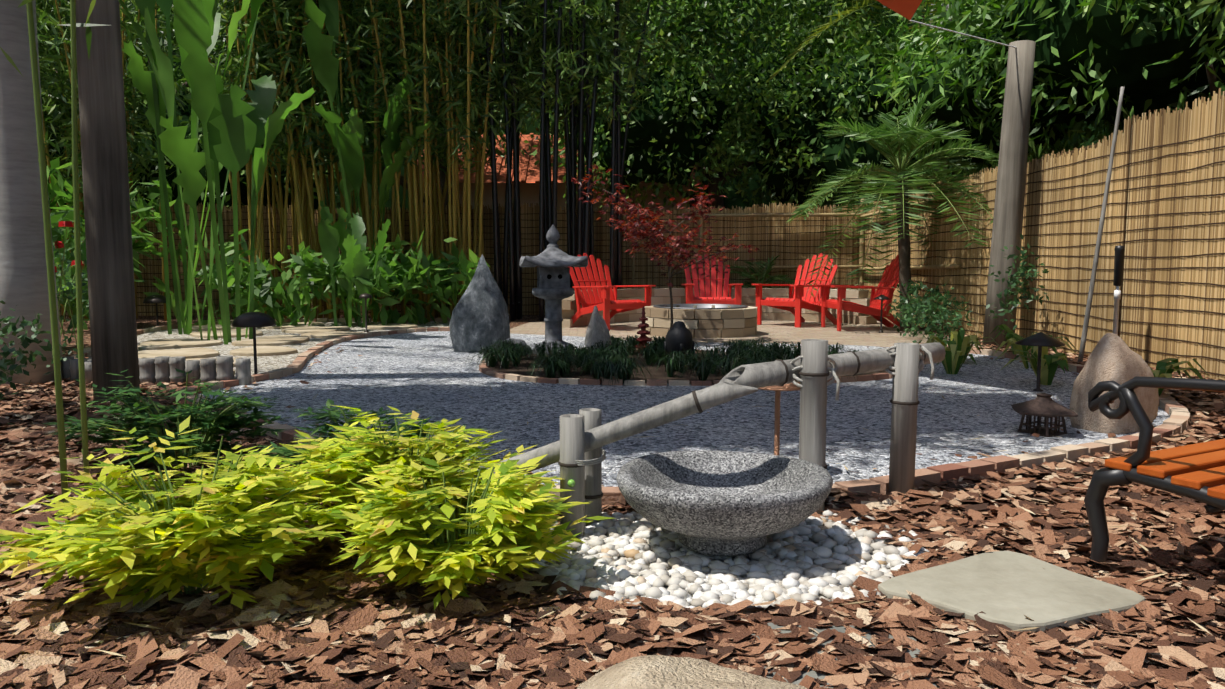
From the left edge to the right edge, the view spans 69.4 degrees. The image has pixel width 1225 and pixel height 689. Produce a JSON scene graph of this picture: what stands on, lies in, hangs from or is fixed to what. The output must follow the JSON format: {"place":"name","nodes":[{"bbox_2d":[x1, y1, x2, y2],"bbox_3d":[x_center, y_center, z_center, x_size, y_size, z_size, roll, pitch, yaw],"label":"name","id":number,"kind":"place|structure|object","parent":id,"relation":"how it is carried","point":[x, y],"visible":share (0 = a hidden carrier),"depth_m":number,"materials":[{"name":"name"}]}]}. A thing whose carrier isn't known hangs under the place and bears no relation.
{"place":"outdoors","nodes":[
{"label":"outdoors","id":0,"kind":"place"},
{"bbox_2d":[86,321,449,377],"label":"terrace pea gravel","id":1,"kind":"structure","parent":0,"point":[267,363],"depth_m":9.40,"materials":[{"name":"gravel"}]},
{"bbox_2d":[50,213,88,357],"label":"rose bush leaves","id":2,"kind":"object","parent":1,"relation":"on","point":[68,284],"visible":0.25,"depth_m":6.90,"materials":[{"name":"green plant"}]},
{"bbox_2d":[138,348,218,358],"bbox_3d":[-3.943,0.088,7.922,0.756,0.032,0.817,-4,6,-35],"label":"stepping stone","id":3,"kind":"object","parent":1,"relation":"on","point":[189,353],"visible":0.56,"depth_m":7.87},
{"bbox_2d":[138,338,222,349],"bbox_3d":[-4.399,-0.013,9.021,0.774,0.032,0.953,-3,6,-27],"label":"stepping stone","id":4,"kind":"object","parent":1,"relation":"on","point":[156,344],"visible":0.9,"depth_m":8.84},
{"bbox_2d":[124,0,264,334],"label":"strelitzia clump","id":5,"kind":"object","parent":1,"relation":"on","point":[146,83],"visible":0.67,"depth_m":10.11,"materials":[{"name":"green plant"}]},
{"bbox_2d":[119,0,313,344],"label":"strelitzia clump","id":6,"kind":"object","parent":1,"relation":"on","point":[237,127],"visible":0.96,"depth_m":8.81,"materials":[{"name":"green plant"}]},
{"bbox_2d":[232,312,275,374],"bbox_3d":[-2.624,0.002,6.490,0.303,0.483,0.303,0,5,-2],"label":"path light","id":7,"kind":"object","parent":1,"relation":"on","point":[254,320],"visible":0.94,"depth_m":6.39,"materials":[{"name":"brown metal"}]},
{"bbox_2d":[71,318,450,358],"bbox_3d":[-3.704,-0.063,9.504,3.834,0.061,6.418,0,5,-2],"label":"terrace brick edging","id":8,"kind":"object","parent":1,"relation":"on","point":[87,351],"visible":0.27,"depth_m":11.61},
{"bbox_2d":[230,346,297,355],"bbox_3d":[-3.225,0.059,8.248,0.602,0.031,0.691,0,5,-2],"label":"stepping stone","id":9,"kind":"object","parent":1,"relation":"on","point":[268,350],"visible":0.88,"depth_m":8.09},
{"bbox_2d":[231,335,308,345],"bbox_3d":[-3.587,-0.044,9.359,0.704,0.032,1.010,0,5,-2],"label":"stepping stone","id":10,"kind":"object","parent":1,"relation":"on","point":[279,340],"visible":0.94,"depth_m":9.17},
{"bbox_2d":[318,200,403,327],"bbox_3d":[-3.323,-1.066,11.539,1.125,1.687,0.913,0,5,-2],"label":"low strelitzia","id":11,"kind":"object","parent":1,"relation":"on","point":[352,242],"visible":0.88,"depth_m":11.31,"materials":[{"name":"green plant"}]},
{"bbox_2d":[302,0,431,322],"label":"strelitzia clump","id":12,"kind":"object","parent":1,"relation":"on","point":[348,139],"visible":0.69,"depth_m":11.90,"materials":[{"name":"green plant"}]},
{"bbox_2d":[0,315,1224,664],"bbox_3d":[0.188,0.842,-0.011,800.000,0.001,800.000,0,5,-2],"label":"ground","id":13,"kind":"structure","parent":0,"point":[152,321],"depth_m":9.76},
{"bbox_2d":[0,299,68,424],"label":"plants","id":14,"kind":"object","parent":13,"relation":"on","point":[25,340],"visible":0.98,"depth_m":5.20,"materials":[{"name":"green plant"}]},
{"bbox_2d":[42,0,166,321],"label":"bamboo culms","id":15,"kind":"object","parent":13,"relation":"on","point":[79,148],"visible":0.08,"depth_m":12.87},
{"bbox_2d":[36,0,190,201],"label":"bamboo leaves","id":16,"kind":"object","parent":15,"relation":"attached to","point":[62,110],"visible":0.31,"depth_m":12.36,"materials":[{"name":"green plant"}]},
{"bbox_2d":[76,0,139,404],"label":"wood post","id":17,"kind":"object","parent":13,"relation":"on","point":[111,291],"visible":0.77,"depth_m":5.12,"materials":[{"name":"wood"}]},
{"bbox_2d":[35,0,371,209],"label":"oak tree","id":18,"kind":"object","parent":13,"relation":"on","point":[188,100],"depth_m":15.69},
{"bbox_2d":[125,90,325,209],"bbox_3d":[-7.325,-3.218,16.452,3.792,2.929,2.834,0,5,-2],"label":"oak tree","id":19,"kind":"object","parent":18,"relation":"attached to","point":[222,172],"visible":0.08,"depth_m":15.36,"materials":[{"name":"green plant"}]},
{"bbox_2d":[120,0,689,185],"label":"oak tree foliage","id":20,"kind":"object","parent":18,"relation":"attached to","point":[380,36],"depth_m":19.10,"materials":[{"name":"green plant"}]},
{"bbox_2d":[46,157,489,334],"bbox_3d":[-5.396,-1.065,10.729,5.080,2.614,6.970,4,6,34],"label":"understory","id":21,"kind":"object","parent":13,"relation":"on","point":[314,273],"visible":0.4,"depth_m":11.52,"materials":[{"name":"green plant"}]},
{"bbox_2d":[208,0,498,321],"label":"golden bamboo culms","id":22,"kind":"object","parent":13,"relation":"on","point":[303,219],"visible":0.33,"depth_m":12.64,"materials":[{"name":"plant"}]},
{"bbox_2d":[134,0,545,186],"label":"golden bamboo leaves","id":23,"kind":"object","parent":22,"relation":"attached to","point":[287,10],"visible":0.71,"depth_m":12.30,"materials":[{"name":"green plant"}]},
{"bbox_2d":[50,202,860,315],"bbox_3d":[-3.054,-1.384,14.257,14.344,1.823,0.046,0,5,-2],"label":"reed fence","id":24,"kind":"object","parent":13,"relation":"on","point":[650,275],"visible":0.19,"depth_m":14.34,"materials":[{"name":"beige wood"}]},
{"bbox_2d":[50,212,859,312],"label":"reed fence wires","id":25,"kind":"object","parent":24,"relation":"attached to","point":[559,245],"visible":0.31,"depth_m":14.33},
{"bbox_2d":[423,183,689,209],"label":"neighbour house walls","id":26,"kind":"structure","parent":13,"relation":"on","point":[529,193],"depth_m":21.13,"materials":[{"name":"beige paint"}]},
{"bbox_2d":[407,133,699,182],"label":"neighbour house roof","id":27,"kind":"structure","parent":26,"relation":"on","point":[529,171],"depth_m":21.49,"materials":[{"name":"tile"}]},
{"bbox_2d":[39,0,1082,209],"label":"hedge","id":28,"kind":"object","parent":13,"relation":"on","point":[733,194],"depth_m":24.22,"materials":[{"name":"green plant"}]},
{"bbox_2d":[473,0,651,321],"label":"black bamboo culms","id":29,"kind":"object","parent":13,"relation":"on","point":[580,228],"visible":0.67,"depth_m":12.85,"materials":[{"name":"black"}]},
{"bbox_2d":[427,0,690,139],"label":"black bamboo leaves","id":30,"kind":"object","parent":29,"relation":"attached to","point":[533,51],"visible":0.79,"depth_m":12.51,"materials":[{"name":"green plant"}]},
{"bbox_2d":[0,414,1224,688],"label":"mulch chips","id":31,"kind":"object","parent":13,"relation":"on","point":[298,628],"visible":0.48,"depth_m":1.98,"materials":[{"name":"brown wood"}]},
{"bbox_2d":[26,0,90,516],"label":"bamboo stalks","id":32,"kind":"object","parent":31,"relation":"on","point":[50,270],"visible":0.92,"depth_m":2.72,"materials":[{"name":"plant"}]},
{"bbox_2d":[43,368,292,470],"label":"green nandina leaves","id":33,"kind":"object","parent":31,"relation":"on","point":[126,412],"visible":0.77,"depth_m":3.45,"materials":[{"name":"green plant"}]},
{"bbox_2d":[32,436,331,593],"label":"shrub stems","id":34,"kind":"object","parent":31,"relation":"on","point":[189,589],"visible":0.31,"depth_m":2.17,"materials":[{"name":"plant"}]},
{"bbox_2d":[0,415,373,608],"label":"lemon nandina leaves","id":35,"kind":"object","parent":34,"relation":"attached to","point":[202,542],"visible":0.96,"depth_m":2.04,"materials":[{"name":"green plant"}]},
{"bbox_2d":[252,399,472,465],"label":"green nandina leaves","id":36,"kind":"object","parent":31,"relation":"on","point":[279,450],"visible":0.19,"depth_m":3.23,"materials":[{"name":"green plant"}]},
{"bbox_2d":[312,413,489,494],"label":"shrub stems","id":37,"kind":"object","parent":31,"relation":"on","point":[411,453],"visible":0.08,"depth_m":2.62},
{"bbox_2d":[254,405,561,541],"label":"lemon nandina leaves","id":38,"kind":"object","parent":37,"relation":"attached to","point":[367,452],"visible":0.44,"depth_m":2.52,"materials":[{"name":"green plant"}]},
{"bbox_2d":[387,466,542,585],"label":"shrub stems","id":39,"kind":"object","parent":31,"relation":"on","point":[451,536],"visible":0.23,"depth_m":2.23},
{"bbox_2d":[326,446,612,609],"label":"lemon nandina leaves","id":40,"kind":"object","parent":39,"relation":"attached to","point":[411,556],"visible":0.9,"depth_m":2.12,"materials":[{"name":"green plant"}]},
{"bbox_2d":[474,339,945,537],"bbox_3d":[0.289,0.296,2.816,1.957,0.610,0.461,-1,5,-14],"label":"bamboo water feature","id":41,"kind":"object","parent":31,"relation":"on","point":[585,434],"visible":0.85,"depth_m":2.83,"materials":[{"name":"wood"}]},
{"bbox_2d":[459,345,925,498],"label":"bamboo node rings","id":42,"kind":"object","parent":41,"relation":"attached to","point":[701,411],"visible":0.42,"depth_m":2.83,"materials":[{"name":"grey"}]},
{"bbox_2d":[575,345,934,465],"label":"rope lashings","id":43,"kind":"object","parent":41,"relation":"attached to","point":[833,373],"visible":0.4,"depth_m":2.87,"materials":[{"name":"grey"}]},
{"bbox_2d":[751,623,936,687],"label":"slate slab","id":44,"kind":"structure","parent":31,"relation":"on","point":[812,673],"depth_m":1.89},
{"bbox_2d":[878,551,1145,642],"bbox_3d":[0.972,0.617,2.155,0.531,0.053,0.419,-3,6,-31],"label":"stepping stone","id":45,"kind":"object","parent":31,"relation":"on","point":[1010,589],"visible":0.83,"depth_m":2.13,"materials":[{"name":"stone"}]},
{"bbox_2d":[1084,376,1224,566],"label":"bench frame","id":46,"kind":"object","parent":31,"relation":"on","point":[1102,480],"visible":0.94,"depth_m":2.28,"materials":[{"name":"metal"}]},
{"bbox_2d":[1105,439,1224,499],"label":"garden bench slats","id":47,"kind":"object","parent":46,"relation":"on","point":[1198,466],"visible":1,"depth_m":2.28,"materials":[{"name":"wood"}]},
{"bbox_2d":[0,335,1224,469],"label":"mulch chips","id":48,"kind":"object","parent":13,"relation":"on","point":[45,392],"visible":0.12,"depth_m":4.94,"materials":[{"name":"brown wood"}]},
{"bbox_2d":[0,0,62,387],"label":"tree trunk","id":49,"kind":"object","parent":48,"relation":"on","point":[23,278],"visible":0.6,"depth_m":5.85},
{"bbox_2d":[62,356,251,386],"bbox_3d":[-3.219,0.177,6.098,1.504,0.208,0.252,1,5,11],"label":"log edging","id":50,"kind":"object","parent":48,"relation":"on","point":[156,370],"visible":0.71,"depth_m":6.00,"materials":[{"name":"wood"}]},
{"bbox_2d":[199,331,1169,486],"bbox_3d":[0.380,0.187,6.987,6.308,0.001,7.760,0,5,-2],"label":"gravel bed","id":51,"kind":"object","parent":13,"relation":"on","point":[436,375],"visible":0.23,"depth_m":5.16,"materials":[{"name":"gravel"}]},
{"bbox_2d":[449,254,509,352],"bbox_3d":[-1.277,-0.373,8.360,0.540,0.959,0.456,1,5,13],"label":"standing stone","id":52,"kind":"object","parent":51,"relation":"on","point":[480,316],"visible":0.79,"depth_m":8.22,"materials":[{"name":"stone"}]},
{"bbox_2d":[532,288,574,354],"bbox_3d":[-0.540,-0.212,8.109,0.419,0.614,0.419,0,5,-2],"label":"stone lantern pedestal","id":53,"kind":"object","parent":51,"relation":"on","point":[553,298],"visible":0.69,"depth_m":8.03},
{"bbox_2d":[519,225,587,287],"bbox_3d":[-0.540,-0.804,8.054,0.636,0.574,0.636,0,5,-2],"label":"stone lantern","id":54,"kind":"object","parent":53,"relation":"on","point":[553,260],"visible":1,"depth_m":7.94,"materials":[{"name":"stone"}]},
{"bbox_2d":[57,381,1211,656],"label":"dry bamboo leaf litter","id":55,"kind":"object","parent":51,"relation":"on","point":[847,603],"visible":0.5,"depth_m":2.40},
{"bbox_2d":[571,165,760,328],"bbox_3d":[0.557,-0.917,9.057,1.963,1.847,1.558,0,5,-2],"label":"japanese maple","id":56,"kind":"object","parent":51,"relation":"on","point":[643,230],"depth_m":9.05,"materials":[{"name":"plant"}]},
{"bbox_2d":[225,344,1115,486],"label":"spilled mulch chips","id":57,"kind":"object","parent":51,"relation":"on","point":[958,455],"visible":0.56,"depth_m":5.09,"materials":[{"name":"brown wood"}]},
{"bbox_2d":[180,327,1189,507],"bbox_3d":[0.380,0.168,6.984,6.469,0.061,7.923,0,5,-2],"label":"brick edging","id":58,"kind":"object","parent":51,"relation":"on","point":[1177,422],"visible":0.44,"depth_m":3.86,"materials":[{"name":"brick"}]},
{"bbox_2d":[486,351,892,383],"bbox_3d":[0.556,0.163,7.166,3.174,0.001,2.290,0,5,-2],"label":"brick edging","id":59,"kind":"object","parent":51,"relation":"on","point":[659,374],"depth_m":6.65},
{"bbox_2d":[584,305,610,349],"bbox_3d":[-0.127,-0.094,7.696,0.268,0.492,0.192,-4,6,-34],"label":"rock","id":60,"kind":"object","parent":59,"relation":"on","point":[597,330],"visible":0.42,"depth_m":7.63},
{"bbox_2d":[466,335,881,386],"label":"mondo grass","id":61,"kind":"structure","parent":59,"relation":"on","point":[608,362],"depth_m":6.80,"materials":[{"name":"green plant"}]},
{"bbox_2d":[664,321,693,364],"bbox_3d":[0.538,-0.014,7.154,0.223,0.353,0.223,4,7,37],"label":"buddha head statue","id":62,"kind":"object","parent":59,"relation":"on","point":[679,337],"visible":0.65,"depth_m":7.08,"materials":[{"name":"black"}]},
{"bbox_2d":[479,348,892,385],"bbox_3d":[0.557,0.157,7.166,3.267,0.050,2.381,0,5,-2],"label":"brick edging","id":63,"kind":"object","parent":59,"relation":"on","point":[483,369],"visible":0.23,"depth_m":6.09,"materials":[{"name":"brick"}]},
{"bbox_2d":[758,382,799,454],"bbox_3d":[0.646,0.313,3.470,0.214,0.417,0.214,0,5,-2],"label":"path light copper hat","id":64,"kind":"object","parent":51,"relation":"on","point":[777,389],"visible":0.35,"depth_m":3.45,"materials":[{"name":"brown"}]},
{"bbox_2d":[918,335,1009,373],"bbox_3d":[2.556,0.078,6.642,0.654,0.305,0.511,-2,6,-24],"label":"variegated ginger","id":65,"kind":"object","parent":51,"relation":"on","point":[952,360],"visible":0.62,"depth_m":6.56,"materials":[{"name":"green plant"}]},
{"bbox_2d":[929,330,999,363],"bbox_3d":[2.905,0.015,7.342,0.514,0.302,0.581,-4,6,-34],"label":"variegated ginger","id":66,"kind":"object","parent":51,"relation":"on","point":[963,343],"visible":0.56,"depth_m":7.24,"materials":[{"name":"green plant"}]},
{"bbox_2d":[994,346,1069,384],"bbox_3d":[2.934,0.126,6.000,0.565,0.327,0.550,0,5,-2],"label":"variegated ginger","id":67,"kind":"object","parent":51,"relation":"on","point":[1050,364],"visible":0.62,"depth_m":5.99,"materials":[{"name":"green plant"}]},
{"bbox_2d":[993,333,1078,368],"bbox_3d":[3.352,0.056,6.939,0.637,0.295,0.498,3,6,29],"label":"variegated ginger","id":68,"kind":"object","parent":51,"relation":"on","point":[1023,348],"visible":0.33,"depth_m":6.97,"materials":[{"name":"green plant"}]},
{"bbox_2d":[1015,332,1065,391],"bbox_3d":[2.761,0.117,5.724,0.296,0.395,0.296,0,5,-2],"label":"path light","id":69,"kind":"object","parent":51,"relation":"on","point":[1040,339],"visible":0.96,"depth_m":5.67,"materials":[{"name":"brown metal"}]},
{"bbox_2d":[1011,393,1077,436],"bbox_3d":[2.102,0.340,4.319,0.270,0.211,0.270,1,5,12],"label":"garden lantern","id":70,"kind":"object","parent":51,"relation":"on","point":[1045,405],"visible":0.98,"depth_m":4.27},
{"bbox_2d":[1077,87,1124,363],"bbox_3d":[3.968,-0.949,7.193,0.307,2.254,0.044,-1,5,-12],"label":"pole","id":71,"kind":"object","parent":51,"relation":"on","point":[1093,273],"visible":1,"depth_m":7.19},
{"bbox_2d":[1069,333,1158,434],"bbox_3d":[2.518,0.195,4.441,0.358,0.515,0.310,-2,6,-19],"label":"boulder","id":72,"kind":"object","parent":51,"relation":"on","point":[1114,357],"visible":0.6,"depth_m":4.35,"materials":[{"name":"stone"}]},
{"bbox_2d":[1150,358,1211,395],"bbox_3d":[3.236,0.201,5.251,0.524,0.314,0.672,1,5,13],"label":"variegated ginger","id":73,"kind":"object","parent":51,"relation":"on","point":[1164,368],"visible":0.29,"depth_m":5.20,"materials":[{"name":"green plant"}]},
{"bbox_2d":[577,655,807,688],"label":"tan boulder","id":74,"kind":"object","parent":13,"relation":"on","point":[654,672],"visible":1,"depth_m":1.30,"materials":[{"name":"stone"}]},
{"bbox_2d":[672,64,754,209],"bbox_3d":[1.819,-3.468,19.661,4.711,5.016,2.296,0,5,-2],"label":"oak tree trunk","id":75,"kind":"object","parent":13,"relation":"on","point":[719,200],"visible":0.1,"depth_m":18.64,"materials":[{"name":"brown plant"}]},
{"bbox_2d":[464,0,920,209],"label":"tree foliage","id":76,"kind":"object","parent":75,"relation":"attached to","point":[735,97],"visible":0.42,"depth_m":16.65,"materials":[{"name":"green plant"}]},
{"bbox_2d":[577,68,728,188],"bbox_3d":[0.726,-4.142,17.296,2.758,2.216,2.533,-4,6,-35],"label":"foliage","id":77,"kind":"object","parent":76,"relation":"attached to","point":[647,129],"visible":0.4,"depth_m":16.38,"materials":[{"name":"green plant"}]},
{"bbox_2d":[748,43,848,204],"bbox_3d":[4.180,-4.355,17.637,3.303,3.093,3.033,-5,7,-44],"label":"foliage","id":78,"kind":"object","parent":76,"relation":"attached to","point":[777,181],"visible":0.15,"depth_m":17.02,"materials":[{"name":"green plant"}]},
{"bbox_2d":[523,510,928,611],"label":"white pebbles","id":79,"kind":"object","parent":13,"relation":"on","point":[793,571],"visible":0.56,"depth_m":2.38,"materials":[{"name":"stone"}]},
{"bbox_2d":[616,450,832,556],"bbox_3d":[0.316,0.464,2.531,0.612,0.218,0.604,0,5,-2],"label":"stone basin","id":80,"kind":"object","parent":79,"relation":"on","point":[719,503],"visible":1,"depth_m":2.42,"materials":[{"name":"stone"}]},
{"bbox_2d":[733,259,793,287],"bbox_3d":[2.439,-0.679,13.986,1.570,1.378,1.348,-5,7,-45],"label":"plant","id":81,"kind":"object","parent":13,"relation":"on","point":[756,282],"visible":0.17,"depth_m":13.88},
{"bbox_2d":[723,255,799,287],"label":"date palm leaflets","id":82,"kind":"object","parent":81,"relation":"attached to","point":[767,267],"visible":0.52,"depth_m":13.91,"materials":[{"name":"green plant"}]},
{"bbox_2d":[632,192,962,289],"bbox_3d":[2.263,-1.258,12.465,3.788,1.900,3.901,0,5,-2],"label":"bamboo fence frame","id":83,"kind":"object","parent":13,"relation":"on","point":[920,267],"visible":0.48,"depth_m":14.27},
{"bbox_2d":[908,12,966,188],"bbox_3d":[6.158,-4.751,19.177,4.582,7.655,3.700,-2,6,-18],"label":"oak tree trunk","id":84,"kind":"object","parent":13,"relation":"on","point":[959,157],"depth_m":18.23,"materials":[{"name":"brown plant"}]},
{"bbox_2d":[658,0,1110,205],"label":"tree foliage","id":85,"kind":"object","parent":84,"relation":"attached to","point":[866,48],"visible":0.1,"depth_m":15.65,"materials":[{"name":"green plant"}]},
{"bbox_2d":[807,56,947,192],"bbox_3d":[4.867,-3.964,16.072,2.584,2.462,2.706,0,5,-2],"label":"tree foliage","id":86,"kind":"object","parent":85,"relation":"attached to","point":[833,148],"visible":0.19,"depth_m":15.40,"materials":[{"name":"green plant"}]},
{"bbox_2d":[881,233,1048,343],"bbox_3d":[3.440,-0.530,9.396,1.162,1.225,2.885,0,5,-2],"label":"shrub","id":87,"kind":"object","parent":13,"relation":"on","point":[918,306],"visible":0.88,"depth_m":8.98,"materials":[{"name":"green plant"}]},
{"bbox_2d":[982,40,1035,348],"bbox_3d":[3.896,-1.420,8.710,0.383,3.020,0.300,0,5,-2],"label":"sail post","id":88,"kind":"object","parent":13,"relation":"on","point":[1009,197],"visible":0.9,"depth_m":8.60,"materials":[{"name":"wood"}]},
{"bbox_2d":[877,0,921,19],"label":"shade sail","id":89,"kind":"object","parent":88,"relation":"attached to","point":[907,9],"visible":1,"depth_m":7.39,"materials":[{"name":"red"}]},
{"bbox_2d":[856,0,1224,177],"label":"tree foliage","id":90,"kind":"object","parent":13,"relation":"on","point":[972,16],"depth_m":10.66,"materials":[{"name":"plant"}]},
{"bbox_2d":[908,16,1069,163],"bbox_3d":[5.393,-3.558,12.348,2.413,2.056,2.370,3,6,31],"label":"broadleaf tree","id":91,"kind":"object","parent":90,"relation":"attached to","point":[953,115],"visible":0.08,"depth_m":11.98,"materials":[{"name":"green plant"}]},
{"bbox_2d":[1006,0,1224,131],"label":"broadleaf tree","id":92,"kind":"object","parent":90,"relation":"attached to","point":[1129,55],"visible":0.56,"depth_m":9.16,"materials":[{"name":"green plant"}]},
{"bbox_2d":[863,88,1224,379],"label":"reed fence","id":93,"kind":"object","parent":13,"relation":"on","point":[1203,118],"visible":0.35,"depth_m":7.32,"materials":[{"name":"beige wood"}]},
{"bbox_2d":[863,132,1224,375],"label":"reed fence wires","id":94,"kind":"object","parent":93,"relation":"attached to","point":[1099,255],"visible":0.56,"depth_m":7.44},
{"bbox_2d":[510,320,981,347],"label":"paver patio","id":95,"kind":"structure","parent":0,"point":[780,331],"depth_m":10.51,"materials":[{"name":"stone"}]},
{"bbox_2d":[570,253,655,330],"bbox_3d":[-0.068,-0.682,11.400,0.775,0.993,1.019,-4,7,-38],"label":"adirondack chair","id":96,"kind":"object","parent":95,"relation":"on","point":[607,302],"visible":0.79,"depth_m":11.46,"materials":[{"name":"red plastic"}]},
{"bbox_2d":[645,305,756,337],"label":"fire pit blocks","id":97,"kind":"structure","parent":95,"relation":"on","point":[727,323],"depth_m":9.93,"materials":[{"name":"stone"}]},
{"bbox_2d":[681,254,742,304],"bbox_3d":[1.375,-0.779,12.452,0.775,0.993,1.019,0,5,0],"label":"adirondack chair","id":98,"kind":"object","parent":95,"relation":"on","point":[709,298],"visible":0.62,"depth_m":12.71,"materials":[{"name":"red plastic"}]},
{"bbox_2d":[562,288,876,327],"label":"seat wall blocks","id":99,"kind":"structure","parent":95,"relation":"on","point":[658,297],"depth_m":12.63,"materials":[{"name":"stone"}]},
{"bbox_2d":[752,254,837,327],"bbox_3d":[2.513,-0.734,11.960,1.019,0.993,0.775,-4,7,-39],"label":"adirondack chair","id":100,"kind":"object","parent":95,"relation":"on","point":[798,299],"visible":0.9,"depth_m":11.97,"materials":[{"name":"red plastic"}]},
{"bbox_2d":[816,255,899,330],"bbox_3d":[3.180,-0.663,11.192,1.019,0.993,0.775,0,5,-3],"label":"adirondack chair","id":101,"kind":"object","parent":95,"relation":"on","point":[889,280],"visible":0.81,"depth_m":11.06,"materials":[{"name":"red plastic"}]},
{"bbox_2d":[894,175,911,331],"bbox_3d":[3.525,-1.104,10.758,0.264,1.909,0.167,0,5,-2],"label":"palm trunk","id":102,"kind":"object","parent":95,"relation":"on","point":[904,259],"visible":0.58,"depth_m":10.70,"materials":[{"name":"brown plant"}]},
{"bbox_2d":[791,104,995,289],"bbox_3d":[3.478,-1.722,10.627,2.641,2.501,2.822,3,6,31],"label":"big pygmy date palm rachis","id":103,"kind":"object","parent":102,"relation":"attached to","point":[898,165],"visible":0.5,"depth_m":10.57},
{"bbox_2d":[786,85,998,296],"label":"big pygmy date palm leaflets","id":104,"kind":"object","parent":103,"relation":"on","point":[908,134],"visible":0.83,"depth_m":10.40,"materials":[{"name":"green plant"}]},
{"bbox_2d":[778,2,952,72],"bbox_3d":[5.595,-5.336,15.439,5.613,4.669,5.528,0,5,-2],"label":"palm rachis","id":105,"kind":"object","parent":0,"point":[849,14],"visible":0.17,"depth_m":15.13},
{"bbox_2d":[767,0,1044,158],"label":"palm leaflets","id":106,"kind":"object","parent":105,"relation":"on","point":[863,2],"visible":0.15,"depth_m":15.30,"materials":[{"name":"green plant"}]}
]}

